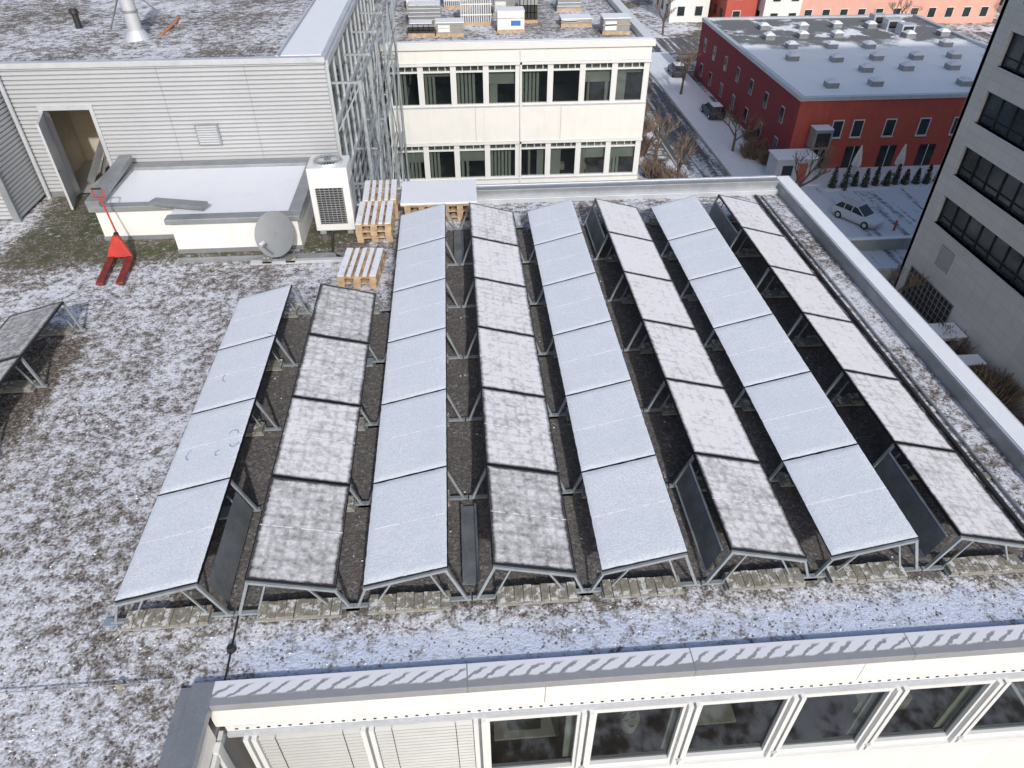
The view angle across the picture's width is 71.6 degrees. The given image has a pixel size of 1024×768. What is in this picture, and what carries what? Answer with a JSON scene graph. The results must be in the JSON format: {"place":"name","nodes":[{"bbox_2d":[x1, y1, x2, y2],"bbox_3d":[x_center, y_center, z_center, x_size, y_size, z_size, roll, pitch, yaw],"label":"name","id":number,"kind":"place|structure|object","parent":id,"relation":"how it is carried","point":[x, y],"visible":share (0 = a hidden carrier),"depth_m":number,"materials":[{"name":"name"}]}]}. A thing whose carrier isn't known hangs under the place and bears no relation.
{"place":"outdoors","nodes":[
{"label":"outdoors","id":0,"kind":"place"},
{"bbox_2d":[382,46,651,186],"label":"walls","id":1,"kind":"structure","parent":0,"point":[498,124],"depth_m":30.73,"materials":[{"name":"white paint"}]},
{"bbox_2d":[374,0,637,47],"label":"roof","id":2,"kind":"structure","parent":1,"relation":"on","point":[547,26],"depth_m":31.70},
{"bbox_2d":[407,20,434,36],"bbox_3d":[-3.908,-15.334,30.578,1.150,0.510,0.800,-3,39,-3],"label":"crate stack","id":3,"kind":"object","parent":2,"relation":"on","point":[420,28],"visible":1,"depth_m":30.34,"materials":[{"name":"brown wood"}]},
{"bbox_2d":[407,0,441,24],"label":"metal sheet stack","id":4,"kind":"object","parent":2,"relation":"on","point":[424,9],"visible":0.82,"depth_m":31.69,"materials":[{"name":"grey metal"}]},
{"bbox_2d":[435,18,463,36],"bbox_3d":[-2.679,-15.352,30.553,1.201,0.570,0.800,-3,39,-3],"label":"wrapped pallet load","id":5,"kind":"object","parent":2,"relation":"on","point":[449,27],"visible":1,"depth_m":30.29,"materials":[{"name":"grey plastic"}]},
{"bbox_2d":[444,0,468,8],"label":"panel stack","id":6,"kind":"object","parent":2,"relation":"on","point":[452,5],"visible":0.83,"depth_m":34.55,"materials":[{"name":"white metal"}]},
{"bbox_2d":[460,0,492,25],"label":"panel stack","id":7,"kind":"object","parent":2,"relation":"on","point":[483,14],"visible":0.91,"depth_m":31.74,"materials":[{"name":"white metal"}]},
{"bbox_2d":[492,0,518,15],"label":"wrapped pallet load","id":8,"kind":"object","parent":2,"relation":"on","point":[497,3],"visible":0.53,"depth_m":33.13,"materials":[{"name":"white plastic"}]},
{"bbox_2d":[496,6,524,32],"bbox_3d":[-0.078,-15.937,31.043,1.200,0.860,0.900,-3,39,-3],"label":"wrapped pallet load","id":9,"kind":"object","parent":2,"relation":"on","point":[509,19],"visible":1,"depth_m":30.73,"materials":[{"name":"white plastic"}]},
{"bbox_2d":[379,0,655,51],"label":"parapet","id":10,"kind":"structure","parent":2,"relation":"on","point":[645,37],"depth_m":28.89,"materials":[{"name":"metal"}]},
{"bbox_2d":[519,0,537,22],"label":"crate stack","id":11,"kind":"object","parent":2,"relation":"on","point":[531,10],"visible":0.85,"depth_m":32.07,"materials":[{"name":"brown wood"}]},
{"bbox_2d":[555,0,581,11],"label":"metal sheet stack","id":12,"kind":"object","parent":2,"relation":"on","point":[567,5],"visible":1,"depth_m":34.02,"materials":[{"name":"grey metal"}]},
{"bbox_2d":[558,14,592,26],"bbox_3d":[2.853,-16.385,31.998,1.400,0.350,0.900,-3,39,-3],"label":"wrapped pallet load","id":13,"kind":"object","parent":2,"relation":"on","point":[575,20],"visible":1,"depth_m":31.69,"materials":[{"name":"white plastic"}]},
{"bbox_2d":[599,13,630,34],"bbox_3d":[4.462,-15.637,30.825,1.201,0.670,0.900,-3,39,-3],"label":"wrapped pallet load","id":14,"kind":"object","parent":2,"relation":"on","point":[615,24],"visible":1,"depth_m":30.53,"materials":[{"name":"grey plastic"}]},
{"bbox_2d":[383,50,649,182],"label":"windows","id":15,"kind":"structure","parent":1,"relation":"attached to","point":[454,86],"depth_m":30.42,"materials":[{"name":"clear glass"}]},
{"bbox_2d":[652,0,709,22],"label":"walls","id":16,"kind":"structure","parent":0,"point":[689,16],"depth_m":118.19,"materials":[{"name":"white paint"}]},
{"bbox_2d":[657,0,702,16],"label":"windows","id":17,"kind":"structure","parent":16,"relation":"attached to","point":[698,11],"depth_m":117.98,"materials":[{"name":"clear glass"}]},
{"bbox_2d":[645,52,765,175],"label":"pavement","id":18,"kind":"structure","parent":0,"point":[716,136],"depth_m":80.72,"materials":[{"name":"white snow"}]},
{"bbox_2d":[667,62,685,76],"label":"parked car","id":19,"kind":"object","parent":18,"relation":"on","point":[673,69],"visible":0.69,"depth_m":93.74,"materials":[{"name":"paint"}]},
{"bbox_2d":[701,102,725,118],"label":"parked car","id":20,"kind":"object","parent":18,"relation":"on","point":[708,108],"visible":0.98,"depth_m":81.08,"materials":[{"name":"paint"}]},
{"bbox_2d":[708,0,757,16],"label":"walls","id":21,"kind":"structure","parent":0,"point":[747,8],"depth_m":114.83,"materials":[{"name":"red paint"}]},
{"bbox_2d":[709,0,740,16],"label":"windows","id":22,"kind":"structure","parent":21,"relation":"attached to","point":[736,13],"depth_m":116.28,"materials":[{"name":"black glass"}]},
{"bbox_2d":[755,0,802,15],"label":"walls","id":23,"kind":"structure","parent":0,"point":[768,7],"depth_m":113.22,"materials":[{"name":"white paint"}]},
{"bbox_2d":[756,0,799,15],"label":"windows","id":24,"kind":"structure","parent":23,"relation":"attached to","point":[776,14],"depth_m":113.65,"materials":[{"name":"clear glass"}]},
{"bbox_2d":[621,0,999,285],"bbox_3d":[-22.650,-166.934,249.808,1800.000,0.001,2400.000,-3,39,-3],"label":"ground","id":25,"kind":"structure","parent":0,"point":[645,13],"depth_m":115.14,"materials":[{"name":"white plant"}]},
{"bbox_2d":[0,51,1023,767],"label":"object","id":26,"kind":"structure","parent":25,"relation":"on","point":[236,751],"depth_m":8.32,"materials":[{"name":"white paint"}]},
{"bbox_2d":[157,681,214,767],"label":"wing coping","id":27,"kind":"object","parent":26,"relation":"on","point":[184,741],"visible":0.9,"depth_m":7.59,"materials":[{"name":"metal"}]},
{"bbox_2d":[0,0,392,222],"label":"penthouse","id":28,"kind":"object","parent":26,"relation":"attached to","point":[91,100],"visible":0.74,"depth_m":17.39,"materials":[{"name":"metal"}]},
{"bbox_2d":[36,112,76,209],"bbox_3d":[-10.903,-5.351,17.073,0.127,2.070,0.941,-15,41,-17],"label":"door leaf","id":29,"kind":"structure","parent":28,"relation":"in","point":[44,130],"depth_m":16.94,"materials":[{"name":"metal"}]},
{"bbox_2d":[37,105,112,195],"bbox_3d":[-10.610,-6.556,18.216,2.400,2.602,2.360,-3,39,-3],"label":"doorway","id":30,"kind":"structure","parent":28,"relation":"in","point":[77,134],"depth_m":18.87,"materials":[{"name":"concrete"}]},
{"bbox_2d":[68,8,82,28],"bbox_3d":[-11.488,-9.626,18.711,0.228,0.460,0.240,-3,39,-3],"label":"vent pipe","id":31,"kind":"object","parent":28,"relation":"on","point":[73,12],"visible":1,"depth_m":18.64,"materials":[{"name":"black plastic"}]},
{"bbox_2d":[110,0,178,41],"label":"chimney flue","id":32,"kind":"object","parent":28,"relation":"on","point":[135,31],"visible":1,"depth_m":17.76,"materials":[{"name":"metal"}]},
{"bbox_2d":[159,16,179,35],"bbox_3d":[-9.090,-9.588,18.980,0.170,0.120,2.010,-5,39,-6],"label":"orange hose","id":33,"kind":"object","parent":28,"relation":"on","point":[170,26],"visible":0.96,"depth_m":18.75,"materials":[{"name":"plastic"}]},
{"bbox_2d":[331,0,409,188],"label":"steel gallery","id":34,"kind":"object","parent":28,"relation":"attached to","point":[376,119],"visible":0.71,"depth_m":22.52,"materials":[{"name":"grey metal"}]},
{"bbox_2d":[210,731,234,767],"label":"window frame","id":35,"kind":"structure","parent":26,"relation":"attached to","point":[221,758],"depth_m":8.16,"materials":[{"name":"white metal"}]},
{"bbox_2d":[0,193,1023,767],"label":"gravel roof","id":36,"kind":"structure","parent":26,"relation":"on","point":[50,247],"depth_m":10.10,"materials":[{"name":"grey gravel"}]},
{"bbox_2d":[0,301,85,455],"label":"solar panel row","id":37,"kind":"object","parent":36,"relation":"on","point":[21,332],"visible":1,"depth_m":12.32,"materials":[{"name":"grey glass"}]},
{"bbox_2d":[91,188,133,285],"bbox_3d":[-8.446,-3.074,14.845,0.568,1.443,1.794,-8,40,-10],"label":"hand pallet truck","id":38,"kind":"object","parent":36,"relation":"on","point":[118,246],"visible":1,"depth_m":15.22,"materials":[{"name":"metal"}]},
{"bbox_2d":[0,601,240,692],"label":"lightning conductor wire","id":39,"kind":"object","parent":36,"relation":"on","point":[122,684],"visible":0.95,"depth_m":8.00,"materials":[{"name":"metal"}]},
{"bbox_2d":[85,155,313,253],"bbox_3d":[-7.098,-4.341,16.663,4.750,1.119,3.280,-3,39,-3],"label":"rooftop plant box","id":40,"kind":"object","parent":36,"relation":"on","point":[206,206],"visible":0.91,"depth_m":16.19,"materials":[{"name":"white paint"}]},
{"bbox_2d":[103,284,311,630],"bbox_3d":[-4.427,0.524,11.002,1.550,0.710,6.928,-3,39,-3],"label":"solar panel row","id":41,"kind":"object","parent":36,"relation":"on","point":[190,510],"visible":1,"depth_m":9.63,"materials":[{"name":"grey glass"}]},
{"bbox_2d":[178,230,344,266],"bbox_3d":[-5.284,-3.007,15.807,4.000,0.130,1.364,-3,39,-3],"label":"cable duct","id":42,"kind":"object","parent":36,"relation":"on","point":[311,258],"visible":0.76,"depth_m":15.46,"materials":[{"name":"metal"}]},
{"bbox_2d":[254,211,299,263],"bbox_3d":[-5.047,-3.074,15.135,0.893,1.081,1.048,-3,39,-3],"label":"satellite dish","id":43,"kind":"object","parent":36,"relation":"on","point":[274,233],"visible":1,"depth_m":15.14,"materials":[{"name":"metal"}]},
{"bbox_2d":[234,283,386,622],"bbox_3d":[-2.882,0.452,11.098,1.510,0.700,6.931,-3,39,-3],"label":"solar panel row","id":44,"kind":"object","parent":36,"relation":"on","point":[309,503],"visible":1,"depth_m":9.91,"materials":[{"name":"grey glass"}]},
{"bbox_2d":[306,154,357,234],"bbox_3d":[-4.069,-4.318,16.198,0.895,1.670,0.785,-3,39,-3],"label":"air conditioning unit","id":45,"kind":"object","parent":36,"relation":"on","point":[331,188],"visible":0.98,"depth_m":15.85,"materials":[{"name":"metal"}]},
{"bbox_2d":[337,248,385,288],"bbox_3d":[-3.175,-2.461,14.997,0.819,0.303,1.225,0,39,0],"label":"wooden pallet stack","id":46,"kind":"object","parent":36,"relation":"on","point":[357,270],"visible":1,"depth_m":14.79,"materials":[{"name":"brown wood"}]},
{"bbox_2d":[355,200,394,242],"bbox_3d":[-3.166,-3.790,16.517,0.817,0.448,1.229,-3,39,-3],"label":"wooden pallet stack","id":47,"kind":"object","parent":36,"relation":"on","point":[377,222],"visible":1,"depth_m":16.17,"materials":[{"name":"brown wood"}]},
{"bbox_2d":[362,179,398,216],"bbox_3d":[-3.211,-4.577,17.486,0.850,0.448,1.261,-3,39,-3],"label":"wooden pallet stack","id":48,"kind":"object","parent":36,"relation":"on","point":[373,196],"visible":0.76,"depth_m":17.31,"materials":[{"name":"brown wood"}]},
{"bbox_2d":[346,203,479,614],"bbox_3d":[-1.597,-0.665,12.472,1.670,0.701,10.278,-3,39,-3],"label":"solar panel row","id":49,"kind":"object","parent":36,"relation":"on","point":[408,501],"visible":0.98,"depth_m":10.24,"materials":[{"name":"white glass"}]},
{"bbox_2d":[400,179,476,221],"bbox_3d":[-1.758,-4.442,17.263,1.800,0.520,1.270,-3,39,-3],"label":"covered pallet stack","id":50,"kind":"object","parent":36,"relation":"on","point":[459,195],"visible":0.77,"depth_m":16.95,"materials":[{"name":"brown wood"}]},
{"bbox_2d":[0,257,1023,766],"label":"loose gravel","id":51,"kind":"structure","parent":36,"relation":"on","point":[382,587],"depth_m":8.66,"materials":[{"name":"grey gravel"}]},
{"bbox_2d":[459,202,587,606],"bbox_3d":[-0.111,-0.736,12.560,1.510,0.700,10.279,-3,39,-3],"label":"solar panel row","id":52,"kind":"object","parent":36,"relation":"on","point":[529,528],"visible":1,"depth_m":10.47,"materials":[{"name":"grey glass"}]},
{"bbox_2d":[370,175,778,206],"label":"back parapet","id":53,"kind":"structure","parent":36,"relation":"on","point":[619,189],"depth_m":17.94,"materials":[{"name":"metal"}]},
{"bbox_2d":[516,199,700,599],"bbox_3d":[1.240,-0.801,12.639,1.550,0.700,10.276,-3,39,-3],"label":"solar panel row","id":54,"kind":"object","parent":36,"relation":"on","point":[623,490],"visible":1,"depth_m":10.56,"materials":[{"name":"white glass"}]},
{"bbox_2d":[582,198,815,591],"bbox_3d":[2.785,-0.875,12.731,1.510,0.700,10.276,-3,39,-3],"label":"solar panel row","id":55,"kind":"object","parent":36,"relation":"on","point":[733,482],"visible":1,"depth_m":10.46,"materials":[{"name":"grey glass"}]},
{"bbox_2d":[644,195,921,584],"bbox_3d":[4.137,-0.939,12.809,1.550,0.701,10.280,-3,39,-3],"label":"solar panel row","id":56,"kind":"object","parent":36,"relation":"on","point":[832,477],"visible":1,"depth_m":10.78,"materials":[{"name":"white glass"}]},
{"bbox_2d":[708,194,1023,576],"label":"solar panel row","id":57,"kind":"object","parent":36,"relation":"on","point":[966,503],"visible":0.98,"depth_m":10.61,"materials":[{"name":"grey glass"}]},
{"bbox_2d":[754,194,1023,532],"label":"cable tray","id":58,"kind":"object","parent":36,"relation":"on","point":[983,477],"visible":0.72,"depth_m":12.14,"materials":[{"name":"grey metal"}]},
{"bbox_2d":[209,624,1023,710],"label":"front coping","id":59,"kind":"object","parent":26,"relation":"on","point":[498,675],"visible":1,"depth_m":8.12,"materials":[{"name":"metal"}]},
{"bbox_2d":[225,667,1023,767],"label":"wall","id":60,"kind":"structure","parent":26,"relation":"attached to","point":[737,726],"depth_m":8.95,"materials":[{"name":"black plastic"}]},
{"bbox_2d":[776,176,1023,477],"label":"parapet","id":61,"kind":"structure","parent":26,"relation":"on","point":[995,419],"depth_m":12.97,"materials":[{"name":"metal"}]},
{"bbox_2d":[642,111,658,136],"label":"bare tree","id":62,"kind":"object","parent":25,"relation":"on","point":[645,131],"visible":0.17,"depth_m":66.93,"materials":[{"name":"brown plant"}]},
{"bbox_2d":[642,106,683,164],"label":"bare tree","id":63,"kind":"object","parent":25,"relation":"on","point":[657,145],"visible":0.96,"depth_m":69.26,"materials":[{"name":"brown plant"}]},
{"bbox_2d":[639,104,688,178],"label":"shrub mass","id":64,"kind":"object","parent":25,"relation":"on","point":[658,169],"visible":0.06,"depth_m":68.47,"materials":[{"name":"brown plant"}]},
{"bbox_2d":[654,0,675,34],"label":"bare tree","id":65,"kind":"object","parent":25,"relation":"on","point":[667,14],"visible":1,"depth_m":110.37,"materials":[{"name":"brown plant"}]},
{"bbox_2d":[672,131,701,174],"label":"bare tree","id":66,"kind":"object","parent":25,"relation":"on","point":[682,152],"visible":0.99,"depth_m":65.30,"materials":[{"name":"brown plant"}]},
{"bbox_2d":[674,46,700,93],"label":"bare tree","id":67,"kind":"object","parent":25,"relation":"on","point":[690,60],"visible":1,"depth_m":86.74,"materials":[{"name":"brown plant"}]},
{"bbox_2d":[713,104,764,150],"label":"bare tree","id":68,"kind":"object","parent":25,"relation":"on","point":[735,134],"visible":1,"depth_m":72.32,"materials":[{"name":"brown plant"}]},
{"bbox_2d":[736,127,779,165],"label":"shrub mass","id":69,"kind":"object","parent":25,"relation":"on","point":[753,148],"visible":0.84,"depth_m":71.97,"materials":[{"name":"brown plant"}]},
{"bbox_2d":[765,148,817,182],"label":"site container","id":70,"kind":"object","parent":25,"relation":"on","point":[780,162],"visible":0.71,"depth_m":66.95,"materials":[{"name":"metal"}]},
{"bbox_2d":[704,742,1023,767],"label":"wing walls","id":71,"kind":"structure","parent":25,"relation":"on","point":[1006,755],"depth_m":10.24,"materials":[{"name":"white paint"}]},
{"bbox_2d":[887,0,922,13],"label":"bare tree","id":72,"kind":"object","parent":25,"relation":"on","point":[906,7],"visible":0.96,"depth_m":110.58,"materials":[{"name":"brown plant"}]},
{"bbox_2d":[890,264,932,291],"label":"bare tree","id":73,"kind":"object","parent":25,"relation":"on","point":[911,284],"visible":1,"depth_m":49.41,"materials":[{"name":"brown plant"}]},
{"bbox_2d":[929,322,966,351],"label":"ventilation unit","id":74,"kind":"object","parent":25,"relation":"on","point":[940,331],"visible":0.38,"depth_m":45.88,"materials":[{"name":"metal"}]},
{"bbox_2d":[958,354,986,370],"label":"bicycle shelter","id":75,"kind":"object","parent":25,"relation":"on","point":[973,359],"visible":0.18,"depth_m":43.70,"materials":[{"name":"metal"}]},
{"bbox_2d":[939,321,1023,425],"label":"shrub mass","id":76,"kind":"object","parent":25,"relation":"on","point":[1006,393],"visible":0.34,"depth_m":41.75,"materials":[{"name":"brown plant"}]},
{"bbox_2d":[645,32,991,177],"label":"road","id":77,"kind":"structure","parent":0,"point":[702,161],"depth_m":80.92,"materials":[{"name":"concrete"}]},
{"bbox_2d":[694,22,966,168],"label":"walls","id":78,"kind":"structure","parent":0,"point":[792,130],"depth_m":69.47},
{"bbox_2d":[806,124,833,171],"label":"ventilation unit","id":79,"kind":"object","parent":78,"relation":"attached to","point":[818,134],"visible":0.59,"depth_m":66.78,"materials":[{"name":"metal"}]},
{"bbox_2d":[699,38,958,167],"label":"windows","id":80,"kind":"structure","parent":78,"relation":"attached to","point":[887,152],"depth_m":69.89,"materials":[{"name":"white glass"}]},
{"bbox_2d":[702,14,986,101],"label":"parapet","id":81,"kind":"structure","parent":78,"relation":"on","point":[789,88],"depth_m":74.01,"materials":[{"name":"metal"}]},
{"bbox_2d":[710,17,985,95],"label":"roof","id":82,"kind":"structure","parent":78,"relation":"on","point":[810,70],"depth_m":77.80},
{"bbox_2d":[757,13,973,88],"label":"rooflights","id":83,"kind":"object","parent":82,"relation":"on","point":[900,27],"visible":0.94,"depth_m":79.68,"materials":[{"name":"plastic"}]},
{"bbox_2d":[801,186,930,268],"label":"yard paving","id":84,"kind":"structure","parent":0,"point":[903,207],"depth_m":63.30,"materials":[{"name":"white snow"}]},
{"bbox_2d":[792,141,838,187],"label":"bare tree","id":85,"kind":"object","parent":84,"relation":"on","point":[800,184],"visible":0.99,"depth_m":61.11,"materials":[{"name":"brown plant"}]},
{"bbox_2d":[831,197,883,228],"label":"parked car","id":86,"kind":"object","parent":84,"relation":"on","point":[863,215],"visible":1,"depth_m":60.95,"materials":[{"name":"silver metal"}]},
{"bbox_2d":[818,163,937,190],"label":"conifer hedge","id":87,"kind":"object","parent":84,"relation":"on","point":[887,182],"visible":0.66,"depth_m":66.89,"materials":[{"name":"green plant"}]},
{"bbox_2d":[848,235,912,279],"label":"ramp wall","id":88,"kind":"structure","parent":84,"relation":"on","point":[880,243],"depth_m":57.32,"materials":[{"name":"concrete"}]},
{"bbox_2d":[796,165,939,185],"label":"patio","id":89,"kind":"structure","parent":0,"point":[825,177],"depth_m":69.74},
{"bbox_2d":[849,145,862,177],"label":"folded parasol","id":90,"kind":"object","parent":89,"relation":"on","point":[857,161],"visible":0.91,"depth_m":67.82,"materials":[{"name":"fabric"}]},
{"bbox_2d":[891,144,906,175],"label":"folded parasol","id":91,"kind":"object","parent":89,"relation":"on","point":[901,157],"visible":0.81,"depth_m":68.03,"materials":[{"name":"fabric"}]},
{"bbox_2d":[799,0,1000,22],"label":"walls","id":92,"kind":"structure","parent":0,"point":[834,6],"depth_m":116.41,"materials":[{"name":"paint"}]},
{"bbox_2d":[803,6,989,17],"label":"windows","id":93,"kind":"structure","parent":92,"relation":"attached to","point":[966,11],"depth_m":116.81,"materials":[{"name":"black glass"}]},
{"bbox_2d":[894,0,1023,416],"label":"grey office tower","id":94,"kind":"structure","parent":0,"point":[965,250],"depth_m":43.66,"materials":[{"name":"concrete"}]},
{"bbox_2d":[900,4,1023,323],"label":"windows","id":95,"kind":"structure","parent":94,"relation":"in","point":[927,300],"depth_m":45.88,"materials":[{"name":"black glass"}]},
{"bbox_2d":[997,0,1004,11],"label":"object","id":96,"kind":"structure","parent":0,"point":[999,8],"depth_m":124.71,"materials":[{"name":"paint"}]}
]}

